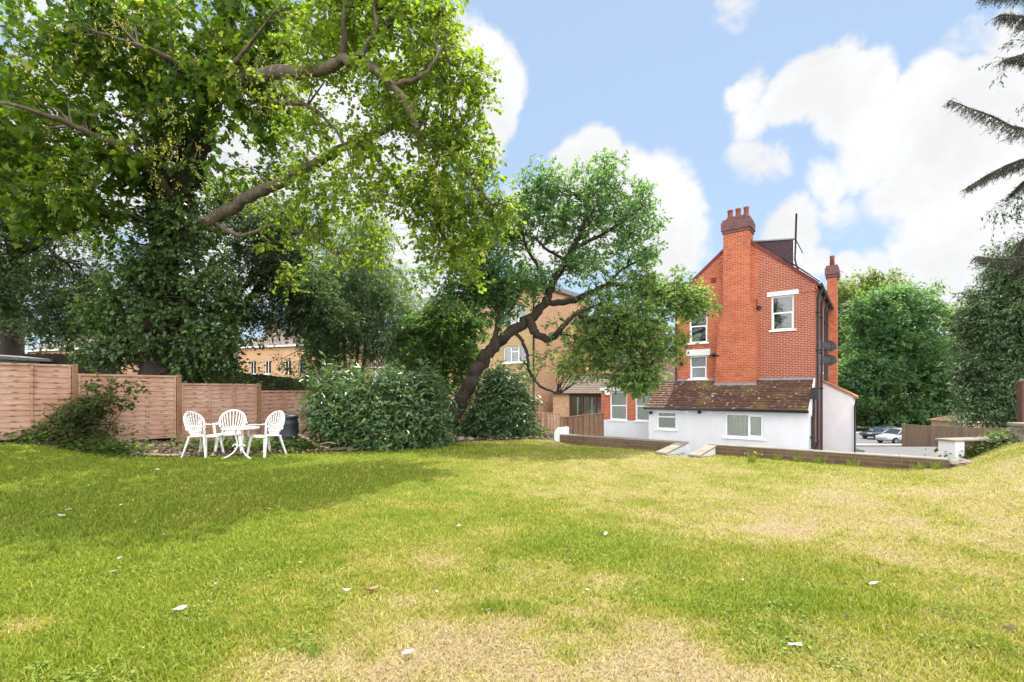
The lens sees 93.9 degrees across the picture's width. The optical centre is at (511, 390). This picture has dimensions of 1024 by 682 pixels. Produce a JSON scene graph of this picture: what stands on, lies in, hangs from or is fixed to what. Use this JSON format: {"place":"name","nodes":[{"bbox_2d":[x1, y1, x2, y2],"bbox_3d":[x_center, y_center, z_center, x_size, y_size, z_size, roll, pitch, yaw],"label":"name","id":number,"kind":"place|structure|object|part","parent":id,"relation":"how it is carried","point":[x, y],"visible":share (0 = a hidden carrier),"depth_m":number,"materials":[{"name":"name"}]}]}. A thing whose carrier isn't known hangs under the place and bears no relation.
{"place":"outdoors","nodes":[
{"label":"outdoors","id":0,"kind":"place"},
{"bbox_2d":[0,431,553,456],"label":"soil bed","id":1,"kind":"object","parent":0,"point":[162,445],"visible":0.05,"depth_m":10.53,"materials":[{"name":"brown soil"}]},
{"bbox_2d":[0,369,154,452],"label":"bramble bush","id":2,"kind":"object","parent":1,"relation":"on","point":[87,411],"visible":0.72,"depth_m":9.69,"materials":[{"name":"green plant"}]},
{"bbox_2d":[212,409,247,453],"bbox_3d":[-6.106,0.888,10.390,0.638,0.920,0.585,0,0,-20],"label":"garden chair","id":3,"kind":"object","parent":1,"relation":"on","point":[230,432],"visible":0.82,"depth_m":10.51,"materials":[{"name":"white plastic"}]},
{"bbox_2d":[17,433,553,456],"bbox_3d":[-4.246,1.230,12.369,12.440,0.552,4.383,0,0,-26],"label":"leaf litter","id":4,"kind":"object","parent":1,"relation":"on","point":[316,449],"visible":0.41,"depth_m":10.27,"materials":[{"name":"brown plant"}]},
{"bbox_2d":[273,412,298,449],"bbox_3d":[-5.186,0.917,10.996,0.560,0.850,0.568,0,0,0],"label":"compost bin","id":5,"kind":"object","parent":1,"relation":"on","point":[290,428],"visible":0.59,"depth_m":10.81,"materials":[{"name":"grey plastic"}]},
{"bbox_2d":[294,350,464,452],"bbox_3d":[-3.355,0.473,11.577,4.393,2.969,3.055,0,0,11],"label":"laurel bush","id":6,"kind":"object","parent":1,"relation":"on","point":[403,413],"visible":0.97,"depth_m":11.05,"materials":[{"name":"green plant"}]},
{"bbox_2d":[384,288,493,423],"bbox_3d":[-2.473,-0.818,17.187,3.968,5.664,2.999,0,0,-26],"label":"broadleaf tree","id":7,"kind":"object","parent":1,"relation":"on","point":[446,342],"visible":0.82,"depth_m":16.75,"materials":[{"name":"green plant"}]},
{"bbox_2d":[456,358,548,440],"bbox_3d":[-0.394,0.533,14.139,3.026,2.978,2.649,0,0,0],"label":"laurel bush","id":8,"kind":"object","parent":1,"relation":"on","point":[504,408],"visible":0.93,"depth_m":13.70,"materials":[{"name":"green plant"}]},
{"bbox_2d":[0,353,1021,458],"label":"ground cover","id":9,"kind":"object","parent":1,"relation":"on","point":[118,448],"visible":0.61,"depth_m":10.20,"materials":[{"name":"green plant"}]},
{"bbox_2d":[530,412,559,439],"bbox_3d":[1.364,1.805,19.872,1.532,1.830,0.105,0,0,-31],"label":"end fence","id":10,"kind":"object","parent":1,"relation":"on","point":[552,420],"visible":0.34,"depth_m":19.97,"materials":[{"name":"brown wood"}]},
{"bbox_2d":[554,427,568,441],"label":"wall end pier","id":11,"kind":"structure","parent":1,"relation":"on","point":[560,430],"depth_m":12.96,"materials":[{"name":"white paint"}]},
{"bbox_2d":[402,146,723,436],"bbox_3d":[1.322,-2.564,13.296,9.118,8.348,3.163,0,0,0],"label":"crooked tree","id":12,"kind":"object","parent":1,"relation":"on","point":[602,343],"visible":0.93,"depth_m":13.10,"materials":[{"name":"green plant"}]},
{"bbox_2d":[0,434,1023,681],"bbox_3d":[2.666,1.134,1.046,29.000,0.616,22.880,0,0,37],"label":"lawn","id":13,"kind":"structure","parent":0,"point":[48,450],"depth_m":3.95,"materials":[{"name":"green plant"}]},
{"bbox_2d":[121,443,189,456],"bbox_3d":[-7.332,1.214,9.704,1.635,0.267,0.264,0,0,11],"label":"fallen branch","id":14,"kind":"object","parent":13,"relation":"on","point":[151,454],"visible":0.64,"depth_m":9.61,"materials":[{"name":"brown wood"}]},
{"bbox_2d":[171,605,186,609],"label":"fallen leaf","id":15,"kind":"object","parent":13,"relation":"on","point":[181,607],"visible":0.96,"depth_m":2.92,"materials":[{"name":"white plant"}]},
{"bbox_2d":[181,411,224,457],"bbox_3d":[-6.324,0.886,9.754,0.585,0.920,0.638,0,0,6],"label":"garden chair","id":16,"kind":"object","parent":13,"relation":"on","point":[193,432],"visible":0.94,"depth_m":9.76,"materials":[{"name":"white plastic"}]},
{"bbox_2d":[220,426,259,458],"bbox_3d":[-5.430,1.049,9.550,0.690,0.617,0.690,0,0,0],"label":"garden table","id":17,"kind":"object","parent":13,"relation":"on","point":[242,429],"visible":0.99,"depth_m":9.49,"materials":[{"name":"white plastic"}]},
{"bbox_2d":[247,411,286,457],"bbox_3d":[-5.048,0.891,9.889,0.638,0.920,0.585,0,0,24],"label":"garden chair","id":18,"kind":"object","parent":13,"relation":"on","point":[276,430],"visible":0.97,"depth_m":9.99,"materials":[{"name":"white plastic"}]},
{"bbox_2d":[302,638,328,660],"bbox_3d":[-1.007,1.312,2.445,0.139,0.078,0.149,0,0,-29],"label":"grass tuft","id":19,"kind":"object","parent":13,"relation":"on","point":[316,650],"visible":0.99,"depth_m":2.43,"materials":[{"name":"green plant"}]},
{"bbox_2d":[298,433,346,450],"bbox_3d":[-4.442,1.145,10.760,1.762,0.385,0.261,0,0,24],"label":"fallen branch","id":20,"kind":"object","parent":13,"relation":"on","point":[302,436],"visible":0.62,"depth_m":10.63,"materials":[{"name":"brown wood"}]},
{"bbox_2d":[327,446,361,451],"bbox_3d":[-3.659,1.293,10.422,0.745,0.146,0.137,0,0,-3],"label":"fallen branch","id":21,"kind":"object","parent":13,"relation":"on","point":[340,448],"visible":0.97,"depth_m":10.38,"materials":[{"name":"wood"}]},
{"bbox_2d":[364,585,379,590],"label":"fallen leaf","id":22,"kind":"object","parent":13,"relation":"on","point":[372,587],"visible":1,"depth_m":3.19,"materials":[{"name":"plant"}]},
{"bbox_2d":[402,649,413,653],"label":"fallen leaf","id":23,"kind":"object","parent":13,"relation":"on","point":[406,651],"visible":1,"depth_m":2.42,"materials":[{"name":"white plant"}]},
{"bbox_2d":[483,595,510,612],"bbox_3d":[-0.098,1.298,2.905,0.190,0.106,0.157,0,0,0],"label":"grass tuft","id":24,"kind":"object","parent":13,"relation":"on","point":[490,605],"visible":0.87,"depth_m":2.93,"materials":[{"name":"green plant"}]},
{"bbox_2d":[0,442,1023,681],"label":"clover","id":25,"kind":"object","parent":13,"relation":"on","point":[617,585],"visible":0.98,"depth_m":3.08,"materials":[{"name":"green plant"}]},
{"bbox_2d":[512,604,538,620],"bbox_3d":[0.089,1.313,2.839,0.138,0.076,0.182,0,0,-24],"label":"grass tuft","id":26,"kind":"object","parent":13,"relation":"on","point":[526,612],"visible":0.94,"depth_m":2.84,"materials":[{"name":"green plant"}]},
{"bbox_2d":[547,538,558,547],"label":"grass tuft","id":27,"kind":"object","parent":13,"relation":"on","point":[553,541],"visible":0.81,"depth_m":4.14,"materials":[{"name":"green plant"}]},
{"bbox_2d":[744,451,761,461],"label":"flowering weed","id":28,"kind":"object","parent":13,"relation":"on","point":[751,458],"visible":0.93,"depth_m":8.82,"materials":[{"name":"green plant"}]},
{"bbox_2d":[773,453,782,460],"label":"wall weed","id":29,"kind":"object","parent":13,"relation":"on","point":[775,457],"depth_m":9.66,"materials":[{"name":"green plant"}]},
{"bbox_2d":[788,642,801,645],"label":"fallen leaf","id":30,"kind":"object","parent":13,"relation":"on","point":[799,643],"visible":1,"depth_m":2.51,"materials":[{"name":"white plant"}]},
{"bbox_2d":[793,455,804,461],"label":"wall weed","id":31,"kind":"object","parent":13,"relation":"on","point":[796,459],"depth_m":9.44,"materials":[{"name":"green plant"}]},
{"bbox_2d":[811,455,825,463],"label":"wall weed","id":32,"kind":"object","parent":13,"relation":"on","point":[819,461],"depth_m":9.24,"materials":[{"name":"green plant"}]},
{"bbox_2d":[845,459,860,466],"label":"wall weed","id":33,"kind":"object","parent":13,"relation":"on","point":[853,463],"depth_m":8.91,"materials":[{"name":"green plant"}]},
{"bbox_2d":[908,460,925,469],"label":"wall weed","id":34,"kind":"object","parent":13,"relation":"on","point":[919,466],"depth_m":8.36,"materials":[{"name":"green plant"}]},
{"bbox_2d":[929,460,943,469],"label":"wall weed","id":35,"kind":"object","parent":13,"relation":"on","point":[936,467],"depth_m":8.21,"materials":[{"name":"green plant"}]},
{"bbox_2d":[949,459,962,466],"bbox_3d":[7.761,1.279,8.351,0.308,0.145,0.227,0,0,0],"label":"stone","id":36,"kind":"object","parent":13,"relation":"on","point":[953,462],"visible":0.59,"depth_m":8.29,"materials":[{"name":"beige stone"}]},
{"bbox_2d":[957,459,971,464],"bbox_3d":[7.850,1.255,8.299,0.245,0.122,0.199,0,0,17],"label":"stone","id":37,"kind":"object","parent":13,"relation":"on","point":[964,461],"visible":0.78,"depth_m":8.24,"materials":[{"name":"beige stone"}]},
{"bbox_2d":[941,0,1023,324],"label":"cedar tree","id":38,"kind":"object","parent":13,"relation":"on","point":[1016,262],"visible":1,"depth_m":9.86,"materials":[{"name":"green plant"}]},
{"bbox_2d":[1003,625,1015,628],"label":"fallen leaf","id":39,"kind":"object","parent":13,"relation":"on","point":[1009,626],"visible":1,"depth_m":2.68,"materials":[{"name":"brown plant"}]},
{"bbox_2d":[1007,422,1023,442],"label":"brick pier","id":40,"kind":"structure","parent":13,"relation":"on","point":[1015,427],"depth_m":8.63,"materials":[{"name":"stone"}]},
{"bbox_2d":[1015,378,1023,421],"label":"wooden post","id":41,"kind":"object","parent":13,"relation":"on","point":[1019,386],"visible":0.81,"depth_m":9.18,"materials":[{"name":"brown wood"}]},
{"bbox_2d":[0,0,1023,393],"label":"sky","id":42,"kind":"structure","parent":0,"point":[829,113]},
{"bbox_2d":[118,399,996,456],"bbox_3d":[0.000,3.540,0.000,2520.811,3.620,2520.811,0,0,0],"label":"ground","id":43,"kind":"structure","parent":0,"point":[861,429],"depth_m":64.97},
{"bbox_2d":[0,355,52,441],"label":"garden shed","id":44,"kind":"structure","parent":43,"relation":"on","point":[14,359],"depth_m":14.28,"materials":[{"name":"fabric"}]},
{"bbox_2d":[0,116,132,355],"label":"holm oak","id":45,"kind":"object","parent":43,"relation":"on","point":[19,321],"visible":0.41,"depth_m":13.66,"materials":[{"name":"green plant"}]},
{"bbox_2d":[23,353,120,373],"bbox_3d":[-14.930,0.045,15.072,6.072,2.506,0.076,0,0,9],"label":"old fence","id":46,"kind":"object","parent":43,"relation":"on","point":[59,358],"visible":0.07,"depth_m":14.90,"materials":[{"name":"brown wood"}]},
{"bbox_2d":[25,334,138,374],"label":"terraced house","id":47,"kind":"structure","parent":43,"relation":"on","point":[57,351],"depth_m":42.36,"materials":[{"name":"brick"}]},
{"bbox_2d":[183,370,311,390],"bbox_3d":[-9.849,0.495,18.908,0.076,2.597,6.638,0,0,21],"label":"old fence","id":48,"kind":"object","parent":43,"relation":"on","point":[267,381],"visible":0.09,"depth_m":19.01,"materials":[{"name":"brown wood"}]},
{"bbox_2d":[0,0,531,456],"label":"sycamore tree","id":49,"kind":"object","parent":43,"relation":"on","point":[158,322],"visible":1,"depth_m":10.93,"materials":[{"name":"green plant"}]},
{"bbox_2d":[0,362,533,441],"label":"panel fence","id":50,"kind":"object","parent":43,"relation":"on","point":[27,390],"visible":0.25,"depth_m":11.09,"materials":[{"name":"brown wood"}]},
{"bbox_2d":[191,170,368,382],"bbox_3d":[-7.550,-2.602,15.057,5.584,8.327,3.342,0,0,0],"label":"leaning tree","id":51,"kind":"object","parent":43,"relation":"on","point":[265,266],"visible":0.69,"depth_m":14.93,"materials":[{"name":"green plant"}]},
{"bbox_2d":[238,316,370,384],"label":"terraced house","id":52,"kind":"structure","parent":43,"relation":"on","point":[266,358],"depth_m":48.53,"materials":[{"name":"brick"}]},
{"bbox_2d":[251,361,255,373],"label":"window","id":53,"kind":"structure","parent":52,"relation":"in","point":[253,369],"depth_m":49.26,"materials":[{"name":"white plastic"}]},
{"bbox_2d":[264,361,271,374],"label":"window","id":54,"kind":"structure","parent":52,"relation":"in","point":[268,366],"depth_m":48.57,"materials":[{"name":"white plastic"}]},
{"bbox_2d":[285,360,290,373],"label":"window","id":55,"kind":"structure","parent":52,"relation":"in","point":[288,362],"depth_m":47.69,"materials":[{"name":"white plastic"}]},
{"bbox_2d":[262,204,428,387],"bbox_3d":[-6.138,-2.554,18.026,6.534,9.052,4.319,0,0,0],"label":"feathery tree","id":56,"kind":"object","parent":43,"relation":"on","point":[375,293],"visible":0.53,"depth_m":17.42,"materials":[{"name":"green plant"}]},
{"bbox_2d":[371,353,410,389],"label":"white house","id":57,"kind":"structure","parent":43,"relation":"on","point":[383,368],"depth_m":58.24,"materials":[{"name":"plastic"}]},
{"bbox_2d":[417,282,667,412],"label":"brick flats","id":58,"kind":"structure","parent":43,"relation":"on","point":[511,352],"depth_m":31.35,"materials":[{"name":"beige brick"}]},
{"bbox_2d":[502,346,525,363],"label":"window","id":59,"kind":"structure","parent":58,"relation":"in","point":[512,355],"depth_m":31.31,"materials":[{"name":"white plastic"}]},
{"bbox_2d":[504,305,525,324],"bbox_3d":[0.243,-4.872,31.144,1.980,1.195,0.380,0,0,37],"label":"window","id":60,"kind":"structure","parent":58,"relation":"in","point":[522,312],"depth_m":31.28,"materials":[{"name":"white plastic"}]},
{"bbox_2d":[549,373,613,416],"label":"outbuilding","id":61,"kind":"structure","parent":43,"relation":"on","point":[576,399],"depth_m":29.27,"materials":[{"name":"wood"}]},
{"bbox_2d":[577,397,600,414],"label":"window","id":62,"kind":"structure","parent":61,"relation":"in","point":[589,402],"depth_m":29.47,"materials":[{"name":"plastic"}]},
{"bbox_2d":[560,413,603,435],"bbox_3d":[3.244,2.095,21.811,0.105,1.990,3.568,0,0,41],"label":"brown fence","id":63,"kind":"object","parent":43,"relation":"on","point":[588,424],"visible":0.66,"depth_m":21.88,"materials":[{"name":"brown wood"}]},
{"bbox_2d":[560,434,677,450],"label":"retaining wall","id":64,"kind":"structure","parent":43,"relation":"on","point":[623,442],"depth_m":11.94,"materials":[{"name":"brick"}]},
{"bbox_2d":[655,441,690,456],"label":"stair wall","id":65,"kind":"structure","parent":43,"relation":"on","point":[678,448],"depth_m":10.57,"materials":[{"name":"concrete"}]},
{"bbox_2d":[688,443,716,456],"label":"stair wall","id":66,"kind":"structure","parent":43,"relation":"on","point":[706,450],"depth_m":9.99,"materials":[{"name":"concrete"}]},
{"bbox_2d":[600,206,858,451],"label":"brick house","id":67,"kind":"structure","parent":43,"relation":"on","point":[761,369],"depth_m":21.26,"materials":[{"name":"red brick"}]},
{"bbox_2d":[608,391,628,421],"bbox_3d":[5.661,0.858,25.359,1.160,1.575,0.220,0,0,37],"label":"window","id":68,"kind":"structure","parent":67,"relation":"in","point":[618,405],"depth_m":25.48,"materials":[{"name":"white plastic"}]},
{"bbox_2d":[633,392,652,422],"bbox_3d":[6.886,0.858,24.438,1.390,1.575,0.220,0,0,37],"label":"window","id":69,"kind":"structure","parent":67,"relation":"in","point":[642,415],"depth_m":24.68,"materials":[{"name":"white plastic"}]},
{"bbox_2d":[654,411,677,430],"bbox_3d":[7.054,1.413,21.805,1.060,0.865,0.220,0,0,37],"label":"window","id":70,"kind":"structure","parent":67,"relation":"in","point":[666,421],"depth_m":21.88,"materials":[{"name":"white plastic"}]},
{"bbox_2d":[687,308,708,344],"bbox_3d":[8.976,-3.123,22.937,1.170,1.855,0.380,0,0,37],"label":"window","id":71,"kind":"structure","parent":67,"relation":"in","point":[701,330],"depth_m":23.04,"materials":[{"name":"white plastic"}]},
{"bbox_2d":[686,349,709,379],"bbox_3d":[8.971,-1.212,22.941,1.120,1.475,0.380,0,0,37],"label":"window","id":72,"kind":"structure","parent":67,"relation":"in","point":[698,366],"depth_m":23.01,"materials":[{"name":"white plastic"}]},
{"bbox_2d":[723,414,765,440],"bbox_3d":[9.661,1.518,19.855,1.650,1.055,0.242,0,0,37],"label":"window","id":73,"kind":"structure","parent":67,"relation":"in","point":[738,426],"depth_m":19.91,"materials":[{"name":"white plastic"}]},
{"bbox_2d":[767,289,798,331],"bbox_3d":[11.799,-3.422,20.809,1.200,1.755,0.380,0,0,37],"label":"window","id":74,"kind":"structure","parent":67,"relation":"in","point":[782,306],"depth_m":20.88,"materials":[{"name":"white plastic"}]},
{"bbox_2d":[708,443,948,468],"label":"retaining wall","id":75,"kind":"structure","parent":43,"relation":"on","point":[890,461],"depth_m":9.20,"materials":[{"name":"brick"}]},
{"bbox_2d":[826,265,907,385],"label":"lime tree","id":76,"kind":"object","parent":43,"relation":"on","point":[846,290],"visible":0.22,"depth_m":82.85,"materials":[{"name":"green plant"}]},
{"bbox_2d":[838,274,970,429],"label":"hornbeam tree","id":77,"kind":"object","parent":43,"relation":"on","point":[882,368],"visible":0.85,"depth_m":62.90,"materials":[{"name":"green plant"}]},
{"bbox_2d":[856,401,1014,427],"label":"road hedge","id":78,"kind":"object","parent":43,"relation":"on","point":[861,419],"visible":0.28,"depth_m":60.96,"materials":[{"name":"green plant"}]},
{"bbox_2d":[902,423,1008,446],"bbox_3d":[27.902,3.470,30.307,0.190,2.560,5.869,0,0,-16],"label":"close board fence","id":79,"kind":"object","parent":43,"relation":"on","point":[913,435],"visible":0.41,"depth_m":31.28,"materials":[{"name":"wood"}]},
{"bbox_2d":[927,413,984,427],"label":"outbuilding","id":80,"kind":"structure","parent":43,"relation":"on","point":[938,421],"depth_m":48.38,"materials":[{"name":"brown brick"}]},
{"bbox_2d":[927,300,995,401],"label":"lime tree","id":81,"kind":"object","parent":43,"relation":"on","point":[945,324],"visible":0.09,"depth_m":70.03,"materials":[{"name":"green plant"}]},
{"bbox_2d":[933,232,1023,428],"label":"yew tree","id":82,"kind":"object","parent":43,"relation":"on","point":[987,380],"visible":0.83,"depth_m":35.07,"materials":[{"name":"green plant"}]},
{"bbox_2d":[856,434,901,443],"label":"road","id":83,"kind":"structure","parent":0,"point":[860,439],"depth_m":49.23,"materials":[{"name":"grey asphalt"}]},
{"bbox_2d":[859,425,900,439],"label":"parked car","id":84,"kind":"object","parent":83,"relation":"on","point":[874,431],"visible":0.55,"depth_m":51.49,"materials":[{"name":"blue paint"}]},
{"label":"window","id":85,"kind":"part","parent":84,"relation":"part of","materials":[{"name":"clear glass"}]},
{"bbox_2d":[875,428,901,443],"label":"parked car","id":86,"kind":"object","parent":83,"relation":"on","point":[894,435],"visible":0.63,"depth_m":47.01,"materials":[{"name":"silver metal"}]},
{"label":"window","id":87,"kind":"part","parent":86,"relation":"part of","materials":[{"name":"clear glass"}]},
{"bbox_2d":[856,444,901,446],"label":"pavement","id":88,"kind":"structure","parent":0,"point":[878,445],"depth_m":45.00,"materials":[{"name":"grey concrete"}]},
{"bbox_2d":[853,447,937,456],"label":"driveway","id":89,"kind":"structure","parent":0,"point":[917,451],"depth_m":22.80,"materials":[{"name":"concrete"}]},
{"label":"yard","id":90,"kind":"structure","parent":0,"visible":0},
{"bbox_2d":[935,436,1009,467],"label":"side wall","id":91,"kind":"structure","parent":90,"relation":"on","point":[954,446],"depth_m":8.79,"materials":[{"name":"brick"}]}
]}

